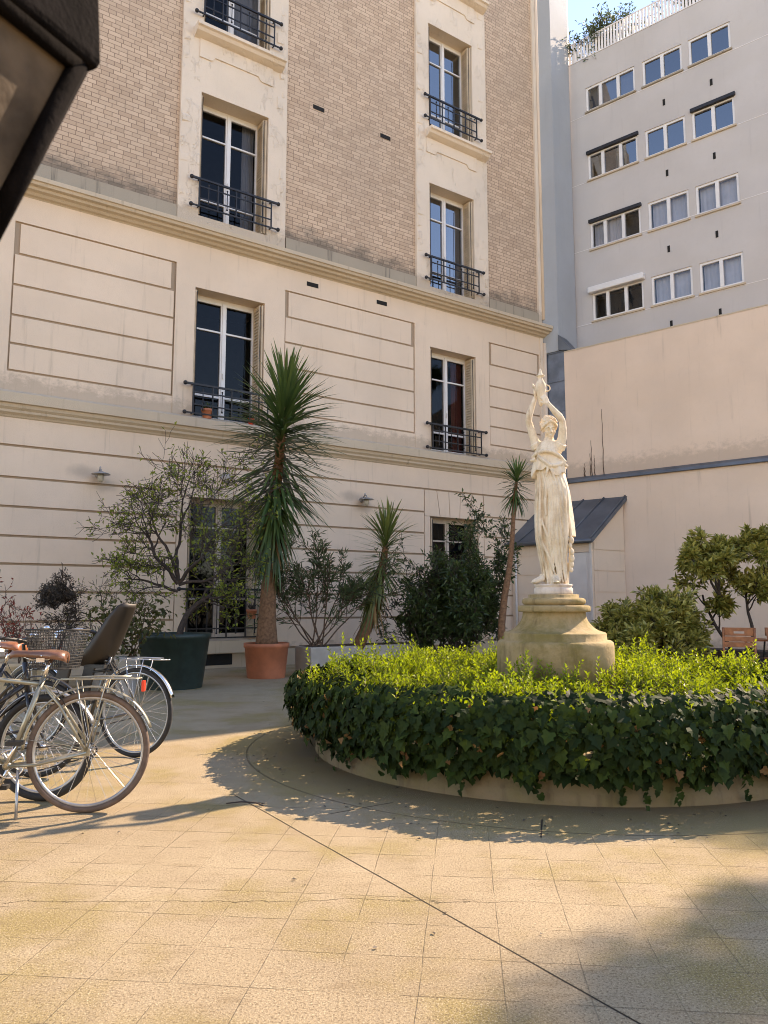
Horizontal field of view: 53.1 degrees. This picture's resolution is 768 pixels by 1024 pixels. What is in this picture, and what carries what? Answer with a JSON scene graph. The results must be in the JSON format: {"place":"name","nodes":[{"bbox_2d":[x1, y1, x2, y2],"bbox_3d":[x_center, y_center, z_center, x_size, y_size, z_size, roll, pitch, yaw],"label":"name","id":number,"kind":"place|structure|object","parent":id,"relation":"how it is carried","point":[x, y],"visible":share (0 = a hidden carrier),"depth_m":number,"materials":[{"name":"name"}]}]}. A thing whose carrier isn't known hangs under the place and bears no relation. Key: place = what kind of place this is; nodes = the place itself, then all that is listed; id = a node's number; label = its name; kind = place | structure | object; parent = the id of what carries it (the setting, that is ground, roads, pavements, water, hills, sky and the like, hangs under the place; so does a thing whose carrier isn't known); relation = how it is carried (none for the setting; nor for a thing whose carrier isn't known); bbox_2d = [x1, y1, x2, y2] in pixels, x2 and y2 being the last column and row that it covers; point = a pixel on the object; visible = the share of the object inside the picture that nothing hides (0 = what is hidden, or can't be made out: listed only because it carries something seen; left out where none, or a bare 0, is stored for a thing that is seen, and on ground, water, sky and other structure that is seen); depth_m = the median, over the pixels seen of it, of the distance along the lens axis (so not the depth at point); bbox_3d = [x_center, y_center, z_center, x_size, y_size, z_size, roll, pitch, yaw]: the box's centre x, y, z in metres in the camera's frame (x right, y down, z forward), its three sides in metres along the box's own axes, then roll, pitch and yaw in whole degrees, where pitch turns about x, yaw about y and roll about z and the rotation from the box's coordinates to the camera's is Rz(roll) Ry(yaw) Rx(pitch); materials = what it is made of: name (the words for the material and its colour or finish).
{"place":"outdoors","nodes":[
{"label":"outdoors","id":0,"kind":"place"},
{"bbox_2d":[37,660,57,689],"bbox_3d":[-5.050,2.479,11.690,0.480,0.420,0.480,0,-7,0],"label":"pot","id":1,"kind":"object","parent":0,"point":[39,672],"visible":0.06,"depth_m":11.51,"materials":[{"name":"ceramic"}]},
{"bbox_2d":[30,562,95,647],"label":"standard shrub","id":2,"kind":"object","parent":1,"relation":"in","point":[52,596],"visible":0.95,"depth_m":11.82,"materials":[{"name":"green plant"}]},
{"bbox_2d":[0,0,99,240],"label":"hanging lantern","id":3,"kind":"object","parent":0,"point":[49,55],"visible":1,"depth_m":1.02,"materials":[{"name":"metal"}]},
{"bbox_2d":[0,654,767,1023],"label":"courtyard paving","id":4,"kind":"structure","parent":0,"point":[168,890],"depth_m":3.44,"materials":[{"name":"beige stone"}]},
{"bbox_2d":[0,661,36,701],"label":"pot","id":5,"kind":"object","parent":4,"relation":"on","point":[13,665],"visible":0.37,"depth_m":10.22,"materials":[{"name":"beige ceramic"}]},
{"bbox_2d":[0,569,61,663],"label":"red shrub","id":6,"kind":"object","parent":5,"relation":"in","point":[13,623],"visible":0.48,"depth_m":10.42,"materials":[{"name":"brown plant"}]},
{"bbox_2d":[0,641,83,777],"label":"bicycle","id":7,"kind":"object","parent":4,"relation":"on","point":[8,647],"visible":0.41,"depth_m":5.83,"materials":[{"name":"silver metal"}]},
{"bbox_2d":[0,629,95,800],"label":"bicycle","id":8,"kind":"object","parent":4,"relation":"on","point":[16,707],"visible":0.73,"depth_m":5.15,"materials":[{"name":"silver metal"}]},
{"bbox_2d":[0,649,151,819],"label":"bicycle","id":9,"kind":"object","parent":4,"relation":"on","point":[31,764],"visible":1,"depth_m":4.84,"materials":[{"name":"silver metal"}]},
{"bbox_2d":[3,602,174,756],"bbox_3d":[-2.635,1.457,6.804,1.852,1.304,0.623,-2,-9,20],"label":"bicycle","id":10,"kind":"object","parent":4,"relation":"on","point":[102,647],"visible":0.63,"depth_m":6.67,"materials":[{"name":"silver metal"}]},
{"bbox_2d":[92,658,114,685],"bbox_3d":[-4.450,2.522,12.188,0.480,0.450,0.480,0,-7,0],"label":"pale pot","id":11,"kind":"object","parent":4,"relation":"on","point":[96,682],"visible":0.09,"depth_m":11.98,"materials":[{"name":"white ceramic"}]},
{"bbox_2d":[50,570,153,650],"bbox_3d":[-4.507,1.626,12.177,1.637,1.437,1.116,0,-7,0],"label":"sparse shrub","id":12,"kind":"object","parent":11,"relation":"in","point":[98,593],"visible":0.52,"depth_m":12.25,"materials":[{"name":"green plant"}]},
{"bbox_2d":[114,656,139,697],"bbox_3d":[-3.620,2.308,10.804,0.340,0.550,0.340,0,-7,0],"label":"white pot","id":13,"kind":"object","parent":4,"relation":"on","point":[122,663],"visible":0.51,"depth_m":10.68,"materials":[{"name":"ceramic"}]},
{"bbox_2d":[66,581,176,661],"bbox_3d":[-3.612,1.557,11.055,1.374,1.130,1.402,0,-7,0],"label":"drooping vine","id":14,"kind":"object","parent":13,"relation":"in","point":[145,631],"visible":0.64,"depth_m":10.89,"materials":[{"name":"green plant"}]},
{"bbox_2d":[137,632,211,690],"bbox_3d":[-3.270,2.304,11.962,1.130,0.830,1.130,0,-7,0],"label":"green tub","id":15,"kind":"object","parent":4,"relation":"on","point":[183,667],"visible":0.73,"depth_m":11.54,"materials":[{"name":"plastic"}]},
{"bbox_2d":[76,421,282,633],"bbox_3d":[-3.227,0.265,12.303,3.279,3.412,2.959,0,-7,0],"label":"crooked tree","id":16,"kind":"object","parent":15,"relation":"in","point":[174,566],"visible":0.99,"depth_m":12.08,"materials":[{"name":"green plant"}]},
{"bbox_2d":[226,801,263,805],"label":"twig","id":17,"kind":"object","parent":4,"relation":"on","point":[258,803],"visible":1,"depth_m":4.98,"materials":[{"name":"brown wood"}]},
{"bbox_2d":[244,642,288,678],"bbox_3d":[-2.070,2.606,13.538,0.800,0.600,0.800,0,-7,0],"label":"terracotta pot","id":18,"kind":"object","parent":4,"relation":"on","point":[266,661],"visible":0.95,"depth_m":13.22,"materials":[{"name":"ceramic"}]},
{"bbox_2d":[209,341,348,643],"bbox_3d":[-1.874,-0.402,13.905,2.752,5.580,2.648,0,-7,0],"label":"yucca","id":19,"kind":"object","parent":18,"relation":"in","point":[286,397],"visible":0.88,"depth_m":13.70,"materials":[{"name":"green plant"}]},
{"bbox_2d":[0,0,552,675],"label":"apartment building","id":20,"kind":"structure","parent":4,"relation":"on","point":[344,196],"depth_m":17.23,"materials":[{"name":"stone"}]},
{"bbox_2d":[91,466,109,481],"bbox_3d":[-5.268,-0.702,14.299,0.340,0.310,0.390,5,-8,-34],"label":"wall lamp","id":21,"kind":"object","parent":20,"relation":"attached to","point":[100,474],"visible":1,"depth_m":14.23,"materials":[{"name":"metal"}]},
{"bbox_2d":[201,402,211,418],"bbox_3d":[-3.625,-2.091,15.799,0.239,0.371,0.251,-6,-9,41],"label":"flower pot","id":22,"kind":"object","parent":20,"relation":"on","point":[207,410],"visible":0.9,"depth_m":15.70,"materials":[{"name":"ceramic"}]},
{"bbox_2d":[177,499,260,639],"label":"window","id":23,"kind":"structure","parent":20,"relation":"in","point":[207,621],"depth_m":15.96,"materials":[{"name":"glass"}]},
{"bbox_2d":[221,473,230,483],"bbox_3d":[-3.241,-0.702,15.880,0.230,0.230,0.110,5,-8,-34],"label":"bulkhead light","id":24,"kind":"object","parent":20,"relation":"attached to","point":[227,476],"visible":0.44,"depth_m":15.84,"materials":[{"name":"metal"}]},
{"bbox_2d":[182,289,274,424],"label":"window","id":25,"kind":"structure","parent":20,"relation":"in","point":[228,336],"depth_m":16.56,"materials":[{"name":"glass"}]},
{"bbox_2d":[189,95,279,233],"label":"window","id":26,"kind":"structure","parent":20,"relation":"in","point":[232,167],"depth_m":17.07,"materials":[{"name":"glass"}]},
{"bbox_2d":[195,0,282,50],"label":"window","id":27,"kind":"structure","parent":20,"relation":"in","point":[248,20],"depth_m":17.47,"materials":[{"name":"white paint"}]},
{"bbox_2d":[246,602,256,618],"bbox_3d":[-2.704,2.001,15.735,0.219,0.358,0.219,3,-7,-24],"label":"flower pot","id":28,"kind":"object","parent":20,"relation":"hanging from","point":[251,609],"visible":0.94,"depth_m":15.67,"materials":[{"name":"ceramic"}]},
{"bbox_2d":[359,493,373,505],"bbox_3d":[-0.415,-0.289,17.629,0.340,0.310,0.390,5,-8,-34],"label":"wall lamp","id":29,"kind":"object","parent":20,"relation":"attached to","point":[365,500],"visible":1,"depth_m":17.57,"materials":[{"name":"metal"}]},
{"bbox_2d":[424,26,482,142],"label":"window","id":30,"kind":"structure","parent":20,"relation":"in","point":[449,96],"depth_m":21.07,"materials":[{"name":"glass"}]},
{"bbox_2d":[425,185,485,297],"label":"window","id":31,"kind":"structure","parent":20,"relation":"in","point":[451,233],"depth_m":20.55,"materials":[{"name":"white paint"}]},
{"bbox_2d":[426,349,487,456],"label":"window","id":32,"kind":"structure","parent":20,"relation":"in","point":[452,380],"depth_m":20.04,"materials":[{"name":"white paint"}]},
{"bbox_2d":[430,518,484,630],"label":"window","id":33,"kind":"structure","parent":20,"relation":"in","point":[438,527],"depth_m":19.53,"materials":[{"name":"glass"}]},
{"bbox_2d":[537,0,576,477],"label":"party wall","id":34,"kind":"structure","parent":20,"relation":"attached to","point":[558,241],"depth_m":22.33,"materials":[{"name":"paint"}]},
{"bbox_2d":[295,642,410,673],"bbox_3d":[-0.550,2.741,14.378,2.200,0.530,0.600,5,-8,-34],"label":"stone trough","id":35,"kind":"object","parent":4,"relation":"on","point":[319,654],"visible":0.4,"depth_m":13.88,"materials":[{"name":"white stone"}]},
{"bbox_2d":[227,524,408,645],"bbox_3d":[-1.212,1.299,13.999,3.383,2.323,1.625,0,-7,0],"label":"oleander","id":36,"kind":"object","parent":35,"relation":"on","point":[353,593],"visible":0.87,"depth_m":13.93,"materials":[{"name":"green plant"}]},
{"bbox_2d":[351,498,420,648],"bbox_3d":[0.051,1.109,14.287,1.631,2.898,1.536,0,-7,0],"label":"yucca","id":37,"kind":"object","parent":35,"relation":"in","point":[369,618],"visible":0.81,"depth_m":14.24,"materials":[{"name":"green plant"}]},
{"bbox_2d":[347,531,476,654],"bbox_3d":[0.545,1.690,15.015,2.496,2.583,1.745,0,-7,0],"label":"thin shrub","id":38,"kind":"object","parent":35,"relation":"in","point":[385,626],"visible":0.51,"depth_m":14.71,"materials":[{"name":"green plant"}]},
{"bbox_2d":[82,701,759,947],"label":"leaf litter","id":39,"kind":"object","parent":4,"relation":"on","point":[418,823],"visible":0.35,"depth_m":4.71,"materials":[{"name":"brown plant"}]},
{"bbox_2d":[391,488,523,656],"bbox_3d":[1.433,1.205,15.106,2.779,3.570,2.049,6,-9,-41],"label":"dense bush","id":40,"kind":"object","parent":4,"relation":"on","point":[470,590],"visible":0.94,"depth_m":14.68,"materials":[{"name":"green plant"}]},
{"bbox_2d":[497,456,533,639],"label":"yucca","id":41,"kind":"object","parent":4,"relation":"on","point":[514,501],"visible":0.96,"depth_m":14.60,"materials":[{"name":"green plant"}]},
{"bbox_2d":[315,686,767,806],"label":"round planter","id":42,"kind":"object","parent":4,"relation":"on","point":[487,786],"visible":0.06,"depth_m":5.06,"materials":[{"name":"stone"}]},
{"bbox_2d":[283,654,767,810],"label":"ivy","id":43,"kind":"object","parent":42,"relation":"on","point":[675,725],"visible":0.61,"depth_m":4.93,"materials":[{"name":"green plant"}]},
{"bbox_2d":[299,631,767,768],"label":"ground cover","id":44,"kind":"object","parent":42,"relation":"in","point":[478,673],"visible":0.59,"depth_m":6.82,"materials":[{"name":"green plant"}]},
{"bbox_2d":[497,594,615,691],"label":"statue plinth","id":45,"kind":"structure","parent":42,"relation":"on","point":[558,630],"depth_m":6.91,"materials":[{"name":"stone"}]},
{"bbox_2d":[525,384,575,593],"bbox_3d":[1.597,-0.238,7.411,0.388,2.052,0.408,-5,-8,35],"label":"statue","id":46,"kind":"object","parent":45,"relation":"on","point":[554,526],"visible":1,"depth_m":7.31,"materials":[{"name":"stone"}]},
{"bbox_2d":[535,369,550,406],"bbox_3d":[1.543,-1.214,7.514,0.136,0.375,0.102,4,-8,-29],"label":"stone vase","id":47,"kind":"object","parent":46,"relation":"attached to","point":[540,386],"visible":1,"depth_m":7.47,"materials":[{"name":"white stone"}]},
{"bbox_2d":[504,495,626,627],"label":"garden shed","id":48,"kind":"structure","parent":4,"relation":"on","point":[596,576],"depth_m":19.32,"materials":[{"name":"white paint"}]},
{"bbox_2d":[567,552,590,622],"bbox_3d":[4.793,2.256,18.967,0.639,2.510,0.118,-6,-9,41],"label":"door","id":49,"kind":"structure","parent":48,"relation":"in","point":[579,579],"depth_m":18.98,"materials":[{"name":"white paint"}]},
{"bbox_2d":[566,0,568,63],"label":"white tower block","id":50,"kind":"structure","parent":4,"relation":"on","point":[567,30],"depth_m":32.75,"materials":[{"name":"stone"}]},
{"bbox_2d":[589,584,716,661],"bbox_3d":[4.790,2.103,13.461,2.476,1.701,1.986,0,-7,0],"label":"laurel bush","id":51,"kind":"object","parent":4,"relation":"on","point":[666,620],"visible":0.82,"depth_m":13.04,"materials":[{"name":"green plant"}]},
{"bbox_2d":[564,304,767,649],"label":"courtyard wall","id":52,"kind":"structure","parent":4,"relation":"on","point":[667,431],"depth_m":18.98,"materials":[{"name":"paint"}]},
{"bbox_2d":[664,522,767,663],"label":"laurel tree","id":53,"kind":"object","parent":4,"relation":"on","point":[705,561],"visible":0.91,"depth_m":14.07,"materials":[{"name":"green plant"}]},
{"bbox_2d":[698,648,767,667],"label":"planting box","id":54,"kind":"object","parent":4,"relation":"on","point":[737,652],"visible":0.03,"depth_m":14.34,"materials":[{"name":"brown wood"}]},
{"bbox_2d":[722,627,756,661],"bbox_3d":[5.419,2.234,11.717,0.476,0.936,0.469,-4,-8,28],"label":"garden chair","id":55,"kind":"object","parent":4,"relation":"on","point":[728,634],"visible":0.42,"depth_m":11.83,"materials":[{"name":"brown wood"}]},
{"bbox_2d":[744,638,766,665],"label":"garden table","id":56,"kind":"object","parent":4,"relation":"on","point":[762,639],"visible":0.21,"depth_m":12.23,"materials":[{"name":"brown wood"}]},
{"bbox_2d":[764,627,767,658],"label":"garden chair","id":57,"kind":"object","parent":4,"relation":"on","point":[766,631],"visible":0.8,"depth_m":11.89,"materials":[{"name":"brown wood"}]},
{"bbox_2d":[567,0,681,63],"label":"sky","id":58,"kind":"structure","parent":0,"point":[578,10],"materials":[{"name":"white"}]},
{"bbox_2d":[568,0,767,347],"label":"grey apartment building","id":59,"kind":"structure","parent":0,"point":[669,134],"depth_m":21.07,"materials":[{"name":"white paint"}]},
{"bbox_2d":[585,67,635,113],"bbox_3d":[6.746,-12.314,22.637,1.570,0.970,0.570,-6,-9,41],"label":"window","id":60,"kind":"structure","parent":59,"relation":"in","point":[612,89],"depth_m":22.50,"materials":[{"name":"blue glass"}]},
{"bbox_2d":[562,1,660,64],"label":"terrace shrub","id":61,"kind":"object","parent":59,"relation":"on","point":[592,28],"visible":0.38,"depth_m":23.07,"materials":[{"name":"green plant"}]},
{"bbox_2d":[586,131,638,181],"bbox_3d":[6.743,-10.200,22.376,1.580,1.010,0.590,-6,-9,41],"label":"window","id":62,"kind":"structure","parent":59,"relation":"in","point":[621,153],"depth_m":22.24,"materials":[{"name":"white paint"}]},
{"bbox_2d":[588,202,641,251],"bbox_3d":[6.743,-8.080,22.126,1.580,1.020,0.590,-6,-9,41],"label":"window","id":63,"kind":"structure","parent":59,"relation":"in","point":[626,221],"depth_m":22.15,"materials":[{"name":"grey glass"}]},
{"bbox_2d":[587,272,644,322],"bbox_3d":[6.702,-5.977,21.853,1.650,1.080,0.680,-6,-9,41],"label":"window","id":64,"kind":"structure","parent":59,"relation":"in","point":[623,299],"depth_m":21.92,"materials":[{"name":"glass"}]},
{"bbox_2d":[641,45,683,88],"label":"window","id":65,"kind":"structure","parent":59,"relation":"in","point":[667,64],"depth_m":21.48,"materials":[{"name":"blue glass"}]},
{"bbox_2d":[644,116,686,159],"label":"window","id":66,"kind":"structure","parent":59,"relation":"in","point":[669,136],"depth_m":21.23,"materials":[{"name":"blue glass"}]},
{"bbox_2d":[647,190,690,232],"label":"window","id":67,"kind":"structure","parent":59,"relation":"in","point":[675,207],"depth_m":21.05,"materials":[{"name":"grey glass"}]},
{"bbox_2d":[650,266,694,307],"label":"window","id":68,"kind":"structure","parent":59,"relation":"in","point":[674,286],"depth_m":20.80,"materials":[{"name":"white paint"}]},
{"bbox_2d":[652,0,698,13],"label":"terrace shrub","id":69,"kind":"object","parent":59,"relation":"on","point":[677,3],"visible":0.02,"depth_m":21.98,"materials":[{"name":"green plant"}]},
{"bbox_2d":[687,22,731,68],"bbox_3d":[8.871,-12.530,20.812,1.150,0.970,0.570,-6,-9,41],"label":"window","id":70,"kind":"structure","parent":59,"relation":"in","point":[717,41],"depth_m":20.65,"materials":[{"name":"white paint"}]},
{"bbox_2d":[690,91,736,141],"bbox_3d":[8.868,-10.416,20.551,1.160,1.010,0.590,-6,-9,41],"label":"window","id":71,"kind":"structure","parent":59,"relation":"in","point":[714,116],"depth_m":20.40,"materials":[{"name":"blue glass"}]},
{"bbox_2d":[695,173,740,217],"bbox_3d":[8.871,-8.294,20.311,1.150,1.020,0.570,-6,-9,41],"label":"window","id":72,"kind":"structure","parent":59,"relation":"in","point":[723,191],"depth_m":20.21,"materials":[{"name":"grey glass"}]},
{"bbox_2d":[699,252,745,295],"bbox_3d":[8.871,-6.159,20.059,1.150,1.020,0.570,-6,-9,41],"label":"window","id":73,"kind":"structure","parent":59,"relation":"in","point":[727,272],"depth_m":19.96,"materials":[{"name":"glass"}]}
]}

